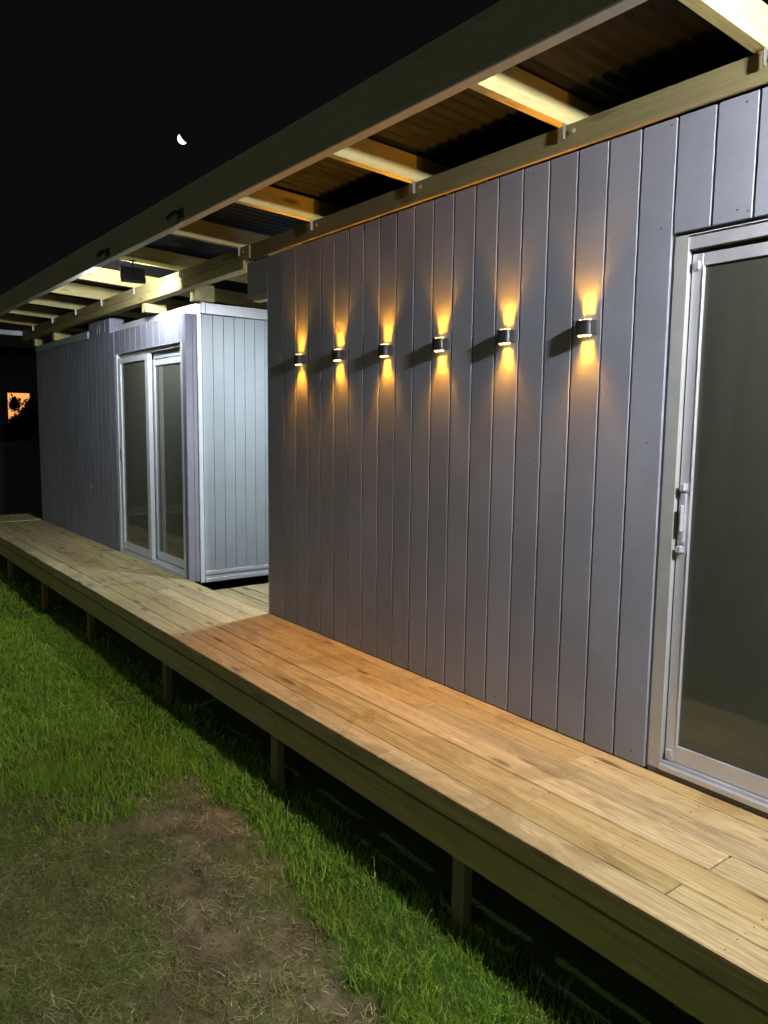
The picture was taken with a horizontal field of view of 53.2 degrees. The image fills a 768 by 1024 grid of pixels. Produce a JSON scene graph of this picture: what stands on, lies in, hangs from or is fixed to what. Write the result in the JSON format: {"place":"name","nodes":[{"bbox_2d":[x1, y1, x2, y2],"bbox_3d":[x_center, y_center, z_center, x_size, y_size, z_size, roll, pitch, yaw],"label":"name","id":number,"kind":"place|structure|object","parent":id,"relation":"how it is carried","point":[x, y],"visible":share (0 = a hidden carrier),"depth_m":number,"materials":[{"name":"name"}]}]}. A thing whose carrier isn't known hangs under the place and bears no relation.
{"place":"outdoors","nodes":[
{"label":"outdoors","id":0,"kind":"place"},
{"bbox_2d":[0,293,81,486],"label":"neighbour house","id":1,"kind":"structure","parent":0,"point":[18,371],"depth_m":20.14,"materials":[{"name":"black"}]},
{"bbox_2d":[4,390,31,424],"bbox_3d":[-9.634,-2.669,20.237,0.660,1.050,0.058,-4,8,-37],"label":"window","id":2,"kind":"structure","parent":1,"relation":"in","point":[23,395],"depth_m":20.13,"materials":[{"name":"orange glass"}]},
{"bbox_2d":[178,134,185,143],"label":"moon","id":3,"kind":"object","parent":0,"point":[180,141],"visible":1,"depth_m":150.65,"materials":[{"name":"white"}]},
{"bbox_2d":[0,774,386,1023],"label":"worn grass","id":4,"kind":"structure","parent":0,"point":[81,916],"depth_m":2.83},
{"bbox_2d":[0,0,500,292],"label":"sky","id":5,"kind":"structure","parent":0,"point":[97,97],"materials":[{"name":"black"}]},
{"bbox_2d":[0,503,767,1023],"bbox_3d":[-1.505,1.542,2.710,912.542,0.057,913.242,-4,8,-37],"label":"ground","id":6,"kind":"structure","parent":0,"point":[602,985],"depth_m":2.94,"materials":[{"name":"soil"}]},
{"bbox_2d":[0,393,39,482],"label":"leafy tree","id":7,"kind":"object","parent":6,"relation":"on","point":[26,418],"visible":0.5,"depth_m":17.76,"materials":[{"name":"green plant"}]},
{"bbox_2d":[0,779,378,1023],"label":"soil crumbs","id":8,"kind":"object","parent":6,"relation":"on","point":[202,880],"visible":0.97,"depth_m":2.88,"materials":[{"name":"brown soil"}]},
{"bbox_2d":[0,766,468,1023],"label":"dry straw","id":9,"kind":"object","parent":6,"relation":"on","point":[249,916],"visible":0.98,"depth_m":2.84,"materials":[{"name":"beige plant"}]},
{"bbox_2d":[0,561,619,1023],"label":"lawn grass","id":10,"kind":"structure","parent":6,"relation":"on","point":[68,647],"depth_m":4.00,"materials":[{"name":"green plant"}]},
{"bbox_2d":[0,513,767,1023],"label":"timber deck","id":11,"kind":"structure","parent":6,"relation":"on","point":[654,881],"depth_m":2.96,"materials":[{"name":"brown wood"}]},
{"bbox_2d":[35,302,268,583],"bbox_3d":[-2.126,-0.896,9.158,2.606,2.455,5.038,-4,8,-37],"label":"white trimmed cabin","id":12,"kind":"object","parent":11,"relation":"on","point":[153,434],"visible":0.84,"depth_m":6.96,"materials":[{"name":"paint"}]},
{"bbox_2d":[115,341,195,577],"bbox_3d":[-2.167,-0.507,7.179,0.104,2.012,1.690,-4,8,-37],"label":"sliding door","id":13,"kind":"structure","parent":12,"relation":"in","point":[149,392],"depth_m":7.16,"materials":[{"name":"glass"}]},
{"bbox_2d":[0,0,767,346],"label":"veranda roof","id":14,"kind":"structure","parent":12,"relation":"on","point":[502,88],"depth_m":3.42,"materials":[{"name":"wood"}]},
{"bbox_2d":[96,248,109,259],"bbox_3d":[-2.058,-1.878,5.606,0.132,0.098,0.050,3,7,22],"label":"beam fitting","id":15,"kind":"object","parent":14,"relation":"attached to","point":[100,253],"visible":1,"depth_m":5.59,"materials":[{"name":"metal"}]},
{"bbox_2d":[119,260,145,283],"bbox_3d":[-1.960,-1.877,5.984,0.190,0.174,0.077,-4,8,-33],"label":"floodlight","id":16,"kind":"object","parent":14,"relation":"attached to","point":[132,274],"visible":1,"depth_m":5.97,"materials":[{"name":"black metal"}]},
{"bbox_2d":[166,208,183,225],"bbox_3d":[-1.245,-1.747,4.549,0.132,0.098,0.050,3,7,22],"label":"beam fitting","id":17,"kind":"object","parent":14,"relation":"attached to","point":[173,214],"visible":1,"depth_m":4.53,"materials":[{"name":"metal"}]},
{"bbox_2d":[247,87,767,818],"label":"grey cabin","id":18,"kind":"object","parent":11,"relation":"on","point":[547,517],"visible":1,"depth_m":3.57,"materials":[{"name":"metal"}]},
{"bbox_2d":[293,354,304,364],"bbox_3d":[-0.548,-0.971,4.885,0.050,0.069,0.078,-4,8,-37],"label":"wall lamp","id":19,"kind":"object","parent":18,"relation":"attached to","point":[298,359],"visible":1,"depth_m":4.86,"materials":[{"name":"black metal"}]},
{"bbox_2d":[331,349,343,360],"bbox_3d":[-0.278,-0.928,4.535,0.050,0.069,0.078,-4,8,-37],"label":"wall lamp","id":20,"kind":"object","parent":18,"relation":"attached to","point":[337,354],"visible":1,"depth_m":4.51,"materials":[{"name":"black metal"}]},
{"bbox_2d":[377,344,391,356],"bbox_3d":[0.000,-0.880,4.174,0.050,0.069,0.078,-4,8,-37],"label":"wall lamp","id":21,"kind":"object","parent":18,"relation":"attached to","point":[384,350],"visible":1,"depth_m":4.15,"materials":[{"name":"black metal"}]},
{"bbox_2d":[432,337,447,351],"bbox_3d":[0.274,-0.835,3.818,0.050,0.069,0.078,-4,8,-37],"label":"wall lamp","id":22,"kind":"object","parent":18,"relation":"attached to","point":[439,344],"visible":1,"depth_m":3.80,"materials":[{"name":"black metal"}]},
{"bbox_2d":[496,328,514,344],"bbox_3d":[0.545,-0.793,3.466,0.050,0.069,0.078,-4,8,-37],"label":"wall lamp","id":23,"kind":"object","parent":18,"relation":"attached to","point":[505,336],"visible":1,"depth_m":3.44,"materials":[{"name":"black metal"}]},
{"bbox_2d":[575,319,596,336],"bbox_3d":[0.815,-0.748,3.115,0.050,0.069,0.078,-4,8,-37],"label":"wall lamp","id":24,"kind":"object","parent":18,"relation":"attached to","point":[585,327],"visible":1,"depth_m":3.09,"materials":[{"name":"black metal"}]},
{"bbox_2d":[648,219,767,812],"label":"sliding door","id":25,"kind":"structure","parent":18,"relation":"in","point":[665,753],"depth_m":2.86,"materials":[{"name":"metal"}]}
]}

